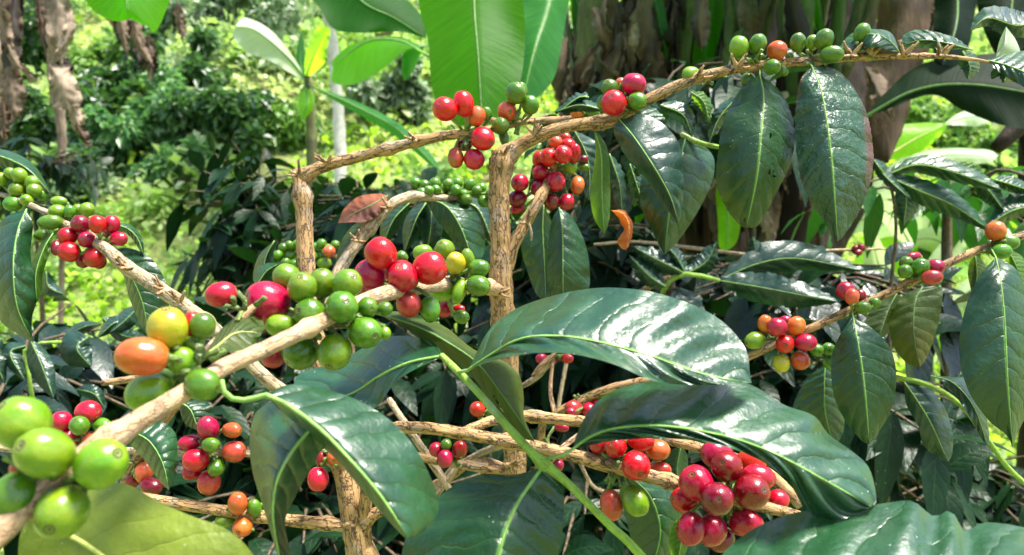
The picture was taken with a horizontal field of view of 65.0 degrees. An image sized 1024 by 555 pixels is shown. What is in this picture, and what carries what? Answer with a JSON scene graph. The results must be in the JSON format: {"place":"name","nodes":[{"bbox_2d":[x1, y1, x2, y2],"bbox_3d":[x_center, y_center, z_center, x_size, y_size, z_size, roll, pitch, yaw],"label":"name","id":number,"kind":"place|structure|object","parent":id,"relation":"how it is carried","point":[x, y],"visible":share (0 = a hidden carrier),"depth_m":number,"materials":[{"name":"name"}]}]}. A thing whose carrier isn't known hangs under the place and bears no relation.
{"place":"outdoors","nodes":[
{"label":"outdoors","id":0,"kind":"place"},
{"bbox_2d":[0,0,1017,554],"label":"hillside","id":1,"kind":"structure","parent":0,"point":[156,252],"depth_m":5.72,"materials":[{"name":"green plant"}]},
{"bbox_2d":[0,0,34,144],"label":"dead banana plant","id":2,"kind":"object","parent":1,"relation":"on","point":[13,95],"visible":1,"depth_m":2.10,"materials":[{"name":"brown plant"}]},
{"bbox_2d":[1,152,90,204],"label":"shrub","id":3,"kind":"object","parent":1,"relation":"on","point":[78,194],"visible":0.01,"depth_m":5.44,"materials":[{"name":"green plant"}]},
{"bbox_2d":[0,82,98,151],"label":"shrub","id":4,"kind":"object","parent":1,"relation":"on","point":[38,113],"visible":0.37,"depth_m":6.07,"materials":[{"name":"green plant"}]},
{"bbox_2d":[20,0,86,78],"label":"shrub","id":5,"kind":"object","parent":1,"relation":"on","point":[33,50],"visible":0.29,"depth_m":7.20,"materials":[{"name":"green plant"}]},
{"bbox_2d":[0,125,116,321],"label":"coffee bush","id":6,"kind":"object","parent":1,"relation":"on","point":[62,174],"visible":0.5,"depth_m":2.58,"materials":[{"name":"green plant"}]},
{"bbox_2d":[0,330,121,407],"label":"coffee bush","id":7,"kind":"object","parent":1,"relation":"on","point":[114,345],"visible":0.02,"depth_m":1.25,"materials":[{"name":"green plant"}]},
{"bbox_2d":[33,0,91,339],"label":"dead banana plant","id":8,"kind":"object","parent":1,"relation":"on","point":[56,24],"visible":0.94,"depth_m":2.60,"materials":[{"name":"brown plant"}]},
{"bbox_2d":[0,295,184,482],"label":"coffee bush","id":9,"kind":"object","parent":1,"relation":"on","point":[70,380],"visible":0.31,"depth_m":0.95,"materials":[{"name":"green plant"}]},
{"bbox_2d":[0,271,146,408],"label":"coffee shoot","id":10,"kind":"object","parent":9,"relation":"attached to","point":[75,347],"visible":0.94,"depth_m":0.80,"materials":[{"name":"green plant"}]},
{"bbox_2d":[67,32,131,81],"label":"shrub","id":11,"kind":"object","parent":1,"relation":"on","point":[109,50],"visible":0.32,"depth_m":6.78,"materials":[{"name":"green plant"}]},
{"bbox_2d":[65,65,154,123],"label":"shrub","id":12,"kind":"object","parent":1,"relation":"on","point":[107,92],"visible":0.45,"depth_m":6.25,"materials":[{"name":"green plant"}]},
{"bbox_2d":[66,118,169,181],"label":"shrub","id":13,"kind":"object","parent":1,"relation":"on","point":[76,144],"visible":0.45,"depth_m":5.69,"materials":[{"name":"green plant"}]},
{"bbox_2d":[86,0,186,81],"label":"banana plant","id":14,"kind":"object","parent":1,"relation":"on","point":[118,15],"visible":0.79,"depth_m":4.10,"materials":[{"name":"green plant"}]},
{"bbox_2d":[79,57,194,156],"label":"shrub","id":15,"kind":"object","parent":1,"relation":"on","point":[138,121],"visible":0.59,"depth_m":5.76,"materials":[{"name":"green plant"}]},
{"bbox_2d":[3,385,331,554],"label":"coffee bush","id":16,"kind":"object","parent":1,"relation":"on","point":[181,487],"visible":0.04,"depth_m":1.02,"materials":[{"name":"green plant"}]},
{"bbox_2d":[142,0,193,46],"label":"shrub","id":17,"kind":"object","parent":1,"relation":"on","point":[169,17],"visible":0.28,"depth_m":7.61,"materials":[{"name":"green plant"}]},
{"bbox_2d":[124,133,213,189],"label":"shrub","id":18,"kind":"object","parent":1,"relation":"on","point":[148,166],"visible":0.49,"depth_m":5.38,"materials":[{"name":"green plant"}]},
{"bbox_2d":[112,21,243,89],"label":"shrub","id":19,"kind":"object","parent":1,"relation":"on","point":[197,71],"visible":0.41,"depth_m":6.51,"materials":[{"name":"green plant"}]},
{"bbox_2d":[152,84,286,164],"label":"shrub","id":20,"kind":"object","parent":1,"relation":"on","point":[231,111],"visible":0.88,"depth_m":5.68,"materials":[{"name":"green plant"}]},
{"bbox_2d":[184,0,297,32],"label":"shrub","id":21,"kind":"object","parent":1,"relation":"on","point":[211,8],"visible":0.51,"depth_m":7.94,"materials":[{"name":"green plant"}]},
{"bbox_2d":[158,129,337,312],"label":"coffee bush","id":22,"kind":"object","parent":1,"relation":"on","point":[243,203],"visible":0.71,"depth_m":1.60,"materials":[{"name":"green plant"}]},
{"bbox_2d":[108,297,393,524],"bbox_3d":[-0.363,0.654,1.191,0.478,1.325,0.501,0,0,0],"label":"coffee bush","id":23,"kind":"object","parent":1,"relation":"on","point":[236,381],"visible":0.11,"depth_m":1.08,"materials":[{"name":"green plant"}]},
{"bbox_2d":[228,0,302,62],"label":"shrub","id":24,"kind":"object","parent":1,"relation":"on","point":[273,10],"visible":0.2,"depth_m":7.10,"materials":[{"name":"green plant"}]},
{"bbox_2d":[0,82,538,554],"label":"coffee plant","id":25,"kind":"object","parent":1,"relation":"on","point":[456,212],"visible":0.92,"depth_m":0.55,"materials":[{"name":"green plant"}]},
{"bbox_2d":[111,277,456,362],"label":"coffee bush","id":26,"kind":"object","parent":1,"relation":"on","point":[266,335],"visible":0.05,"depth_m":1.44,"materials":[{"name":"green plant"}]},
{"bbox_2d":[178,461,405,554],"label":"coffee bush","id":27,"kind":"object","parent":1,"relation":"on","point":[260,541],"visible":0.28,"depth_m":0.90,"materials":[{"name":"green plant"}]},
{"bbox_2d":[263,97,347,152],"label":"shrub","id":28,"kind":"object","parent":1,"relation":"on","point":[285,127],"visible":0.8,"depth_m":5.93,"materials":[{"name":"green plant"}]},
{"bbox_2d":[273,239,354,353],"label":"coffee branch","id":29,"kind":"object","parent":1,"relation":"on","point":[322,248],"visible":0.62,"depth_m":0.94,"materials":[{"name":"green plant"}]},
{"bbox_2d":[312,0,346,184],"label":"pale tree","id":30,"kind":"object","parent":1,"relation":"on","point":[339,131],"visible":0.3,"depth_m":4.97,"materials":[{"name":"white plant"}]},
{"bbox_2d":[233,18,439,183],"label":"banana plant","id":31,"kind":"object","parent":1,"relation":"on","point":[357,62],"visible":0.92,"depth_m":2.97,"materials":[{"name":"green plant"}]},
{"bbox_2d":[228,167,489,331],"bbox_3d":[-0.254,0.569,1.494,0.525,1.546,0.506,0,0,0],"label":"coffee bush","id":32,"kind":"object","parent":1,"relation":"on","point":[328,227],"visible":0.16,"depth_m":1.40,"materials":[{"name":"green plant"}]},
{"bbox_2d":[283,175,441,223],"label":"coffee bush","id":33,"kind":"object","parent":1,"relation":"on","point":[324,183],"visible":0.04,"depth_m":2.22,"materials":[{"name":"green plant"}]},
{"bbox_2d":[344,52,435,127],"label":"shrub","id":34,"kind":"object","parent":1,"relation":"on","point":[390,92],"visible":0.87,"depth_m":6.25,"materials":[{"name":"green plant"}]},
{"bbox_2d":[277,295,590,538],"bbox_3d":[-0.093,0.656,1.153,0.506,1.297,0.478,0,0,-18],"label":"coffee bush","id":35,"kind":"object","parent":1,"relation":"on","point":[430,392],"visible":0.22,"depth_m":1.04,"materials":[{"name":"green plant"}]},
{"bbox_2d":[0,0,1016,487],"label":"scrub","id":36,"kind":"object","parent":1,"relation":"on","point":[304,18],"visible":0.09,"depth_m":6.73,"materials":[{"name":"green plant"}]},
{"bbox_2d":[0,0,1017,454],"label":"weeds","id":37,"kind":"object","parent":1,"relation":"on","point":[148,204],"visible":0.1,"depth_m":5.52,"materials":[{"name":"green plant"}]},
{"bbox_2d":[0,15,1017,481],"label":"undergrowth","id":38,"kind":"object","parent":1,"relation":"on","point":[126,303],"visible":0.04,"depth_m":5.51,"materials":[{"name":"green plant"}]},
{"bbox_2d":[0,6,1023,554],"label":"coffee plant","id":39,"kind":"object","parent":1,"relation":"on","point":[46,508],"visible":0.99,"depth_m":0.37,"materials":[{"name":"green plant"}]},
{"bbox_2d":[359,353,801,554],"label":"coffee branch","id":40,"kind":"object","parent":39,"relation":"attached to","point":[660,504],"visible":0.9,"depth_m":0.43,"materials":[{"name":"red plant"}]},
{"bbox_2d":[535,221,1023,484],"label":"coffee branch","id":41,"kind":"object","parent":40,"relation":"attached to","point":[851,382],"visible":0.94,"depth_m":0.54,"materials":[{"name":"green plant"}]},
{"bbox_2d":[294,288,875,554],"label":"coffee shoot","id":42,"kind":"object","parent":39,"relation":"attached to","point":[690,361],"visible":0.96,"depth_m":0.32,"materials":[{"name":"green plant"}]},
{"bbox_2d":[722,500,1023,554],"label":"coffee shoot","id":43,"kind":"object","parent":42,"relation":"attached to","point":[907,527],"visible":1,"depth_m":0.29,"materials":[{"name":"green plant"}]},
{"bbox_2d":[24,0,1015,437],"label":"ground cover","id":44,"kind":"object","parent":1,"relation":"on","point":[352,120],"visible":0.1,"depth_m":6.20,"materials":[{"name":"green plant"}]},
{"bbox_2d":[313,0,791,456],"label":"banana plant","id":45,"kind":"object","parent":1,"relation":"on","point":[484,53],"visible":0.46,"depth_m":1.35,"materials":[{"name":"green plant"}]},
{"bbox_2d":[372,387,740,554],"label":"coffee bush","id":46,"kind":"object","parent":1,"relation":"on","point":[585,531],"visible":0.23,"depth_m":0.89,"materials":[{"name":"green plant"}]},
{"bbox_2d":[441,190,678,401],"bbox_3d":[0.077,0.569,1.313,0.416,1.499,0.464,0,0,0],"label":"coffee bush","id":47,"kind":"object","parent":1,"relation":"on","point":[603,256],"visible":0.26,"depth_m":1.20,"materials":[{"name":"green plant"}]},
{"bbox_2d":[400,289,767,474],"bbox_3d":[0.125,0.662,1.304,0.593,1.306,0.511,0,0,-33],"label":"coffee bush","id":48,"kind":"object","parent":1,"relation":"on","point":[585,372],"visible":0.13,"depth_m":1.13,"materials":[{"name":"green plant"}]},
{"bbox_2d":[470,247,801,375],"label":"coffee bush","id":49,"kind":"object","parent":1,"relation":"on","point":[480,311],"visible":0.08,"depth_m":1.27,"materials":[{"name":"green plant"}]},
{"bbox_2d":[524,27,810,296],"bbox_3d":[0.218,0.492,1.079,0.406,1.634,0.482,0,0,0],"label":"coffee bush","id":50,"kind":"object","parent":1,"relation":"on","point":[719,92],"visible":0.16,"depth_m":0.98,"materials":[{"name":"green plant"}]},
{"bbox_2d":[551,0,874,264],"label":"banana plant","id":51,"kind":"object","parent":1,"relation":"on","point":[713,221],"visible":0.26,"depth_m":1.87,"materials":[{"name":"brown plant"}]},
{"bbox_2d":[554,0,879,358],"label":"banana plant","id":52,"kind":"object","parent":1,"relation":"on","point":[847,17],"visible":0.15,"depth_m":1.91,"materials":[{"name":"brown plant"}]},
{"bbox_2d":[594,237,885,461],"bbox_3d":[0.283,0.632,0.928,0.364,1.360,0.155,0,0,0],"label":"coffee shoot","id":53,"kind":"object","parent":1,"relation":"on","point":[751,275],"visible":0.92,"depth_m":0.90,"materials":[{"name":"green plant"}]},
{"bbox_2d":[681,242,970,381],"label":"coffee bush","id":54,"kind":"object","parent":1,"relation":"on","point":[743,316],"visible":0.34,"depth_m":1.03,"materials":[{"name":"green plant"}]},
{"bbox_2d":[669,270,1017,554],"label":"coffee bush","id":55,"kind":"object","parent":1,"relation":"on","point":[891,451],"visible":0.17,"depth_m":0.84,"materials":[{"name":"green plant"}]},
{"bbox_2d":[781,166,1023,399],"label":"coffee bush","id":56,"kind":"object","parent":1,"relation":"on","point":[954,231],"visible":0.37,"depth_m":1.12,"materials":[{"name":"green plant"}]},
{"bbox_2d":[852,111,1010,492],"bbox_3d":[1.476,0.151,2.865,0.576,1.591,1.271,0,0,34],"label":"banana plant","id":57,"kind":"object","parent":1,"relation":"on","point":[915,139],"visible":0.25,"depth_m":2.92,"materials":[{"name":"green plant"}]},
{"bbox_2d":[864,0,1023,487],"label":"banana plant","id":58,"kind":"object","parent":1,"relation":"on","point":[895,87],"visible":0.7,"depth_m":1.58,"materials":[{"name":"green plant"}]},
{"bbox_2d":[873,154,1023,502],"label":"coffee shoot","id":59,"kind":"object","parent":1,"relation":"on","point":[910,195],"visible":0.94,"depth_m":0.85,"materials":[{"name":"green plant"}]},
{"bbox_2d":[876,454,1023,529],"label":"coffee bush","id":60,"kind":"object","parent":1,"relation":"on","point":[1000,500],"visible":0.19,"depth_m":1.23,"materials":[{"name":"green plant"}]},
{"bbox_2d":[905,95,1001,149],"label":"shrub","id":61,"kind":"object","parent":1,"relation":"on","point":[919,112],"visible":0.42,"depth_m":5.83,"materials":[{"name":"green plant"}]},
{"bbox_2d":[970,131,1017,194],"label":"shrub","id":62,"kind":"object","parent":1,"relation":"on","point":[980,142],"visible":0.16,"depth_m":5.71,"materials":[{"name":"green plant"}]}
]}

